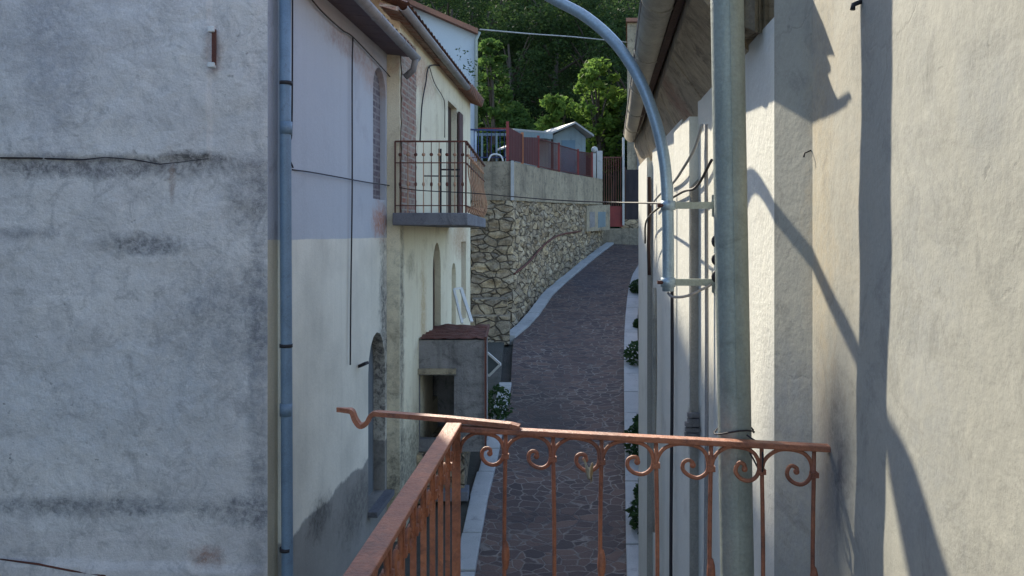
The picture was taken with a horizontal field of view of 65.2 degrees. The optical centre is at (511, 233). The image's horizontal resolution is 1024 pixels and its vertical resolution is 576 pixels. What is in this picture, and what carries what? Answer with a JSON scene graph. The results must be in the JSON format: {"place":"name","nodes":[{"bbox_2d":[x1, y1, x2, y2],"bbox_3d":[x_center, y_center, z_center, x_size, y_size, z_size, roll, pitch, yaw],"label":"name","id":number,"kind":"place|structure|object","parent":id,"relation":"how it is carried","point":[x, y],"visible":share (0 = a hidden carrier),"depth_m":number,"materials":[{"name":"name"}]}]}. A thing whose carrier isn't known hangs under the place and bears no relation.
{"place":"outdoors","nodes":[
{"label":"outdoors","id":0,"kind":"place"},
{"bbox_2d":[377,342,504,575],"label":"side pavement","id":1,"kind":"structure","parent":0,"point":[495,349],"depth_m":10.45,"materials":[{"name":"grey concrete"}]},
{"bbox_2d":[416,427,469,503],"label":"stone plinth","id":2,"kind":"structure","parent":1,"relation":"on","point":[465,457],"depth_m":10.75,"materials":[{"name":"stone"}]},
{"bbox_2d":[418,324,489,451],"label":"concrete store","id":3,"kind":"structure","parent":2,"relation":"on","point":[453,359],"depth_m":10.90,"materials":[{"name":"concrete"}]},
{"bbox_2d":[453,287,472,323],"bbox_3d":[-0.772,1.095,12.254,0.212,0.519,0.503,0,0,-25],"label":"window frame","id":4,"kind":"object","parent":3,"relation":"on","point":[465,304],"visible":1,"depth_m":12.25,"materials":[{"name":"white paint"}]},
{"bbox_2d":[488,352,500,376],"bbox_3d":[-0.405,2.577,12.993,0.511,1.397,0.063,0,0,21],"label":"sign board","id":5,"kind":"object","parent":1,"relation":"on","point":[494,364],"visible":0.34,"depth_m":12.95,"materials":[{"name":"white paint"}]},
{"bbox_2d":[416,0,639,227],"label":"hill","id":6,"kind":"structure","parent":0,"point":[567,120],"depth_m":56.80,"materials":[{"name":"green plant"}]},
{"bbox_2d":[415,0,473,24],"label":"broadleaf tree","id":7,"kind":"object","parent":6,"relation":"on","point":[442,7],"visible":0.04,"depth_m":61.36,"materials":[{"name":"green plant"}]},
{"bbox_2d":[414,0,509,72],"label":"broadleaf tree","id":8,"kind":"object","parent":6,"relation":"on","point":[451,13],"visible":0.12,"depth_m":52.92,"materials":[{"name":"green plant"}]},
{"bbox_2d":[425,0,517,32],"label":"broadleaf tree","id":9,"kind":"object","parent":6,"relation":"on","point":[472,16],"visible":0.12,"depth_m":65.05,"materials":[{"name":"green plant"}]},
{"bbox_2d":[418,0,555,96],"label":"broadleaf tree","id":10,"kind":"object","parent":6,"relation":"on","point":[478,10],"visible":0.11,"depth_m":52.27,"materials":[{"name":"green plant"}]},
{"bbox_2d":[477,81,498,153],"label":"broadleaf tree","id":11,"kind":"object","parent":6,"relation":"on","point":[482,120],"visible":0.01,"depth_m":43.40,"materials":[{"name":"green plant"}]},
{"bbox_2d":[477,92,539,160],"bbox_3d":[-0.744,-3.617,40.750,5.661,6.919,5.416,0,0,-37],"label":"broadleaf tree","id":12,"kind":"object","parent":6,"relation":"on","point":[519,121],"visible":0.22,"depth_m":39.67,"materials":[{"name":"green plant"}]},
{"bbox_2d":[477,0,547,62],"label":"broadleaf tree","id":13,"kind":"object","parent":6,"relation":"on","point":[510,7],"visible":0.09,"depth_m":63.84,"materials":[{"name":"green plant"}]},
{"bbox_2d":[478,1,566,127],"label":"broadleaf tree","id":14,"kind":"object","parent":6,"relation":"on","point":[532,89],"visible":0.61,"depth_m":45.76,"materials":[{"name":"green plant"}]},
{"bbox_2d":[478,0,598,98],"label":"broadleaf tree","id":15,"kind":"object","parent":6,"relation":"on","point":[491,17],"visible":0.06,"depth_m":55.83,"materials":[{"name":"green plant"}]},
{"bbox_2d":[491,0,625,103],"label":"broadleaf tree","id":16,"kind":"object","parent":6,"relation":"on","point":[520,9],"visible":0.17,"depth_m":50.09,"materials":[{"name":"green plant"}]},
{"bbox_2d":[524,0,636,96],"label":"broadleaf tree","id":17,"kind":"object","parent":6,"relation":"on","point":[572,40],"visible":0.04,"depth_m":55.10,"materials":[{"name":"green plant"}]},
{"bbox_2d":[532,0,639,145],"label":"broadleaf tree","id":18,"kind":"object","parent":6,"relation":"on","point":[613,15],"visible":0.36,"depth_m":46.04,"materials":[{"name":"green plant"}]},
{"bbox_2d":[560,0,639,83],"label":"broadleaf tree","id":19,"kind":"object","parent":6,"relation":"on","point":[589,34],"visible":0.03,"depth_m":52.25,"materials":[{"name":"green plant"}]},
{"bbox_2d":[567,14,637,149],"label":"broadleaf tree","id":20,"kind":"object","parent":6,"relation":"on","point":[616,67],"visible":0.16,"depth_m":43.27,"materials":[{"name":"green plant"}]},
{"bbox_2d":[475,244,638,575],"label":"lane paving","id":21,"kind":"structure","parent":0,"point":[567,372],"depth_m":13.41,"materials":[{"name":"grey stone"}]},
{"bbox_2d":[501,315,638,381],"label":"ground","id":22,"kind":"structure","parent":0,"point":[506,365],"depth_m":17.05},
{"bbox_2d":[0,0,277,575],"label":"grey house","id":23,"kind":"structure","parent":22,"relation":"on","point":[138,287],"depth_m":6.30,"materials":[{"name":"paint"}]},
{"bbox_2d":[278,0,420,575],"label":"white house","id":24,"kind":"structure","parent":22,"relation":"on","point":[343,495],"depth_m":7.79,"materials":[{"name":"grey paint"}]},
{"bbox_2d":[279,0,292,575],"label":"drainpipe","id":25,"kind":"object","parent":24,"relation":"attached to","point":[286,343],"visible":1,"depth_m":6.38,"materials":[{"name":"grey metal"}]},
{"bbox_2d":[291,0,293,167],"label":"wall cable","id":26,"kind":"object","parent":24,"relation":"attached to","point":[292,80],"depth_m":6.54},
{"bbox_2d":[312,0,389,76],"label":"wall cable","id":27,"kind":"object","parent":24,"relation":"attached to","point":[350,35],"depth_m":8.03,"materials":[{"name":"black rubber"}]},
{"bbox_2d":[349,37,353,364],"bbox_3d":[-1.641,-0.343,8.179,0.016,3.359,0.103,0,0,5],"label":"wall cable","id":28,"kind":"object","parent":24,"relation":"attached to","point":[351,190],"depth_m":8.20,"materials":[{"name":"black rubber"}]},
{"bbox_2d":[368,344,372,495],"bbox_3d":[-1.749,2.122,9.306,0.080,1.956,0.743,0,0,5],"label":"door","id":29,"kind":"structure","parent":24,"relation":"in","point":[370,370],"depth_m":9.54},
{"bbox_2d":[373,71,379,199],"bbox_3d":[-1.693,-1.175,9.422,0.130,1.550,0.582,0,0,5],"label":"bricked window","id":30,"kind":"structure","parent":24,"relation":"in","point":[376,89],"depth_m":9.54,"materials":[{"name":"brown brick"}]},
{"bbox_2d":[370,0,483,540],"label":"cream house","id":31,"kind":"structure","parent":22,"relation":"on","point":[428,269],"depth_m":10.82,"materials":[{"name":"beige paint"}]},
{"bbox_2d":[419,64,439,140],"bbox_3d":[-1.100,-2.092,12.399,0.020,1.672,3.160,0,0,5],"label":"wall cable","id":32,"kind":"object","parent":31,"relation":"attached to","point":[423,98],"depth_m":11.00,"materials":[{"name":"black rubber"}]},
{"bbox_2d":[433,257,434,325],"bbox_3d":[-1.277,1.318,12.237,0.060,2.364,0.653,0,0,5],"label":"door","id":33,"kind":"structure","parent":31,"relation":"in","point":[433,257],"depth_m":12.48,"materials":[{"name":"brown wood"}]},
{"bbox_2d":[429,67,444,137],"bbox_3d":[-1.126,-1.963,12.116,0.014,0.870,1.262,0,0,5],"label":"wall cable","id":34,"kind":"object","parent":31,"relation":"attached to","point":[444,102],"depth_m":12.70,"materials":[{"name":"black rubber"}]},
{"bbox_2d":[392,141,487,227],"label":"balcony","id":35,"kind":"structure","parent":31,"relation":"attached to","point":[454,220],"depth_m":9.71,"materials":[{"name":"metal"}]},
{"bbox_2d":[448,106,450,212],"bbox_3d":[-1.144,-1.180,13.662,0.060,2.040,0.904,0,0,5],"label":"balcony door","id":36,"kind":"structure","parent":31,"relation":"in","point":[449,109],"depth_m":13.94,"materials":[{"name":"brown wood"}]},
{"bbox_2d":[456,48,481,88],"bbox_3d":[-0.728,-2.913,13.760,0.133,0.408,2.604,0,0,5],"label":"roof weed","id":37,"kind":"object","parent":31,"relation":"on","point":[472,71],"visible":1,"depth_m":14.04,"materials":[{"name":"green plant"}]},
{"bbox_2d":[292,169,660,203],"bbox_3d":[-0.453,-0.362,6.716,2.739,0.465,6.232,0,0,0],"label":"overhead cable","id":38,"kind":"object","parent":31,"relation":"attached to","point":[489,194],"visible":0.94,"depth_m":7.87,"materials":[{"name":"black rubber"}]},
{"bbox_2d":[461,382,511,575],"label":"kerb","id":39,"kind":"structure","parent":22,"relation":"on","point":[471,535],"depth_m":10.50,"materials":[{"name":"concrete"}]},
{"bbox_2d":[488,384,513,419],"bbox_3d":[-0.242,2.873,13.605,0.567,0.660,0.568,0,0,0],"label":"bush","id":40,"kind":"object","parent":39,"relation":"on","point":[500,403],"visible":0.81,"depth_m":13.53,"materials":[{"name":"green plant"}]},
{"bbox_2d":[470,161,603,344],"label":"stone wall","id":41,"kind":"structure","parent":22,"relation":"on","point":[525,253],"depth_m":20.22,"materials":[{"name":"stone"}]},
{"bbox_2d":[470,129,505,160],"bbox_3d":[-0.861,-2.154,19.393,1.485,0.832,0.207,0,0,1],"label":"blue fence","id":42,"kind":"object","parent":41,"relation":"on","point":[496,154],"visible":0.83,"depth_m":19.43,"materials":[{"name":"metal"}]},
{"bbox_2d":[506,121,592,176],"bbox_3d":[1.340,-2.327,24.295,0.225,1.280,10.392,0,0,17],"label":"red fence","id":43,"kind":"object","parent":41,"relation":"on","point":[521,148],"visible":0.88,"depth_m":22.71,"materials":[{"name":"metal"}]},
{"bbox_2d":[584,205,609,231],"bbox_3d":[2.858,-0.577,29.046,0.670,1.020,2.670,0,0,24],"label":"meter niche","id":44,"kind":"object","parent":41,"relation":"attached to","point":[597,217],"visible":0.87,"depth_m":28.75,"materials":[{"name":"concrete"}]},
{"bbox_2d":[590,212,594,227],"bbox_3d":[2.832,-0.490,28.214,0.018,0.575,0.568,0,0,24],"label":"meter door","id":45,"kind":"structure","parent":44,"relation":"in","point":[592,214],"depth_m":28.21,"materials":[{"name":"grey metal"}]},
{"bbox_2d":[598,212,605,227],"bbox_3d":[3.272,-0.508,29.187,0.018,0.599,0.859,0,0,25],"label":"meter door","id":46,"kind":"structure","parent":44,"relation":"in","point":[601,215],"depth_m":29.14,"materials":[{"name":"white metal"}]},
{"bbox_2d":[510,242,613,343],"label":"kerb wall side","id":47,"kind":"structure","parent":22,"relation":"on","point":[532,314],"depth_m":22.41,"materials":[{"name":"concrete"}]},
{"bbox_2d":[573,57,626,170],"bbox_3d":[3.966,-4.483,35.694,2.603,6.977,2.834,0,0,0],"label":"broadleaf tree","id":48,"kind":"object","parent":22,"relation":"on","point":[592,70],"visible":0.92,"depth_m":35.35,"materials":[{"name":"green plant"}]},
{"bbox_2d":[593,88,626,205],"bbox_3d":[4.670,-3.767,36.523,2.122,5.744,1.918,0,0,0],"label":"broadleaf tree","id":49,"kind":"object","parent":22,"relation":"on","point":[616,161],"visible":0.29,"depth_m":36.34,"materials":[{"name":"green plant"}]},
{"bbox_2d":[602,137,638,244],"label":"red gate","id":50,"kind":"structure","parent":22,"relation":"on","point":[628,236],"depth_m":31.06,"materials":[{"name":"metal"}]},
{"bbox_2d":[620,220,638,227],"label":"wall","id":51,"kind":"structure","parent":22,"relation":"on","point":[631,223],"depth_m":31.35,"materials":[{"name":"stone"}]},
{"bbox_2d":[625,167,638,219],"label":"dark gate","id":52,"kind":"structure","parent":51,"relation":"attached to","point":[631,190],"depth_m":31.60,"materials":[{"name":"grey metal"}]},
{"bbox_2d":[624,265,638,575],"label":"kerb","id":53,"kind":"structure","parent":22,"relation":"on","point":[631,391],"depth_m":13.99,"materials":[{"name":"concrete"}]},
{"bbox_2d":[623,339,638,365],"bbox_3d":[2.646,2.476,16.400,0.789,0.636,0.764,0,0,0],"label":"weed","id":54,"kind":"object","parent":53,"relation":"on","point":[630,354],"visible":0.31,"depth_m":16.32,"materials":[{"name":"green plant"}]},
{"bbox_2d":[623,421,638,456],"bbox_3d":[2.055,3.140,12.101,0.833,0.649,0.792,0,0,0],"label":"weed","id":55,"kind":"object","parent":53,"relation":"on","point":[632,429],"visible":0.12,"depth_m":12.12,"materials":[{"name":"green plant"}]},
{"bbox_2d":[625,494,638,533],"bbox_3d":[1.774,3.498,9.997,0.723,0.596,0.746,0,0,0],"label":"weed","id":56,"kind":"object","parent":53,"relation":"on","point":[633,510],"visible":0.15,"depth_m":9.98,"materials":[{"name":"green plant"}]},
{"bbox_2d":[628,279,638,293],"bbox_3d":[3.627,1.516,22.602,0.675,0.534,0.655,0,0,0],"label":"weed","id":57,"kind":"object","parent":53,"relation":"on","point":[634,286],"visible":0.34,"depth_m":22.51,"materials":[{"name":"green plant"}]},
{"bbox_2d":[632,479,638,498],"bbox_3d":[1.873,3.475,10.702,0.535,0.442,0.540,0,0,0],"label":"weed","id":58,"kind":"object","parent":53,"relation":"on","point":[636,489],"visible":0.02,"depth_m":10.68,"materials":[{"name":"green plant"}]},
{"bbox_2d":[632,318,638,330],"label":"weed","id":59,"kind":"object","parent":53,"relation":"on","point":[635,323],"visible":0.45,"depth_m":19.03,"materials":[{"name":"green plant"}]},
{"bbox_2d":[632,413,638,426],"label":"weed","id":60,"kind":"object","parent":53,"relation":"on","point":[636,418],"visible":0.09,"depth_m":13.10,"materials":[{"name":"green plant"}]},
{"bbox_2d":[626,18,639,169],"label":"stone house","id":61,"kind":"structure","parent":22,"relation":"on","point":[633,163],"depth_m":33.00,"materials":[{"name":"concrete"}]},
{"bbox_2d":[479,29,626,42],"bbox_3d":[1.884,-6.626,27.027,0.207,2.568,13.235,0,0,25],"label":"overhead cable","id":62,"kind":"object","parent":61,"relation":"attached to","point":[540,34],"visible":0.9,"depth_m":24.36,"materials":[{"name":"grey rubber"}]},
{"bbox_2d":[623,0,773,575],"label":"house","id":63,"kind":"structure","parent":22,"relation":"on","point":[677,337],"depth_m":4.08,"materials":[{"name":"paint"}]},
{"bbox_2d":[545,0,715,298],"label":"lamp arm","id":64,"kind":"object","parent":63,"relation":"attached to","point":[668,282],"visible":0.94,"depth_m":3.56},
{"bbox_2d":[710,0,753,575],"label":"steel pole","id":65,"kind":"object","parent":22,"relation":"on","point":[731,262],"visible":1,"depth_m":2.23,"materials":[{"name":"grey metal"}]},
{"bbox_2d":[713,428,763,471],"bbox_3d":[0.653,0.597,2.244,0.115,0.106,0.184,0,0,-41],"label":"tie wire","id":66,"kind":"object","parent":65,"relation":"attached to","point":[752,430],"visible":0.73,"depth_m":2.21,"materials":[{"name":"grey metal"}]},
{"bbox_2d":[774,0,1023,575],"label":"house","id":67,"kind":"structure","parent":22,"relation":"on","point":[899,257],"depth_m":1.61,"materials":[{"name":"paint"}]},
{"bbox_2d":[336,407,830,575],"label":"iron railing","id":68,"kind":"object","parent":67,"relation":"on","point":[373,554],"visible":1,"depth_m":2.18,"materials":[{"name":"brown metal"}]},
{"bbox_2d":[583,459,592,481],"bbox_3d":[0.213,0.667,2.239,0.031,0.072,0.021,0,0,0],"label":"dry leaf","id":69,"kind":"object","parent":68,"relation":"attached to","point":[589,472],"visible":1,"depth_m":2.24,"materials":[{"name":"beige plant"}]},
{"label":"terrace","id":70,"kind":"structure","parent":0,"visible":0},
{"bbox_2d":[406,0,480,160],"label":"gabled house","id":71,"kind":"structure","parent":70,"relation":"on","point":[451,34],"depth_m":21.00,"materials":[{"name":"paint"}]},
{"bbox_2d":[477,128,510,160],"bbox_3d":[-0.612,-2.287,23.992,1.186,1.774,3.015,0,0,0],"label":"shelter","id":72,"kind":"object","parent":70,"relation":"on","point":[489,134],"visible":0.23,"depth_m":22.50,"materials":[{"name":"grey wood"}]},
{"bbox_2d":[478,37,514,160],"bbox_3d":[-0.901,-4.854,36.144,1.925,7.920,1.819,0,0,-32],"label":"broadleaf tree","id":73,"kind":"object","parent":70,"relation":"on","point":[488,46],"visible":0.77,"depth_m":35.91,"materials":[{"name":"green plant"}]},
{"bbox_2d":[503,128,552,161],"bbox_3d":[0.279,-2.770,29.605,1.699,2.739,4.976,0,0,-14],"label":"carport","id":74,"kind":"object","parent":70,"relation":"on","point":[541,134],"visible":0.43,"depth_m":27.70,"materials":[{"name":"grey metal"}]},
{"bbox_2d":[498,122,593,175],"bbox_3d":[1.130,-2.706,30.825,1.763,2.612,5.375,0,0,-22],"label":"garden hut","id":75,"kind":"object","parent":70,"relation":"on","point":[573,135],"visible":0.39,"depth_m":29.00,"materials":[{"name":"white paint"}]},
{"bbox_2d":[561,140,574,172],"bbox_3d":[2.042,-2.440,28.983,0.498,1.880,0.026,0,0,0],"label":"door","id":76,"kind":"structure","parent":75,"relation":"in","point":[567,143],"depth_m":28.97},
{"bbox_2d":[534,93,588,143],"bbox_3d":[2.090,-3.546,35.022,2.462,5.302,2.455,0,0,0],"label":"broadleaf tree","id":77,"kind":"object","parent":70,"relation":"on","point":[556,104],"visible":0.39,"depth_m":34.70,"materials":[{"name":"green plant"}]},
{"bbox_2d":[591,146,601,178],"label":"gate pillar","id":78,"kind":"structure","parent":70,"relation":"on","point":[597,163],"depth_m":30.60,"materials":[{"name":"stone"}]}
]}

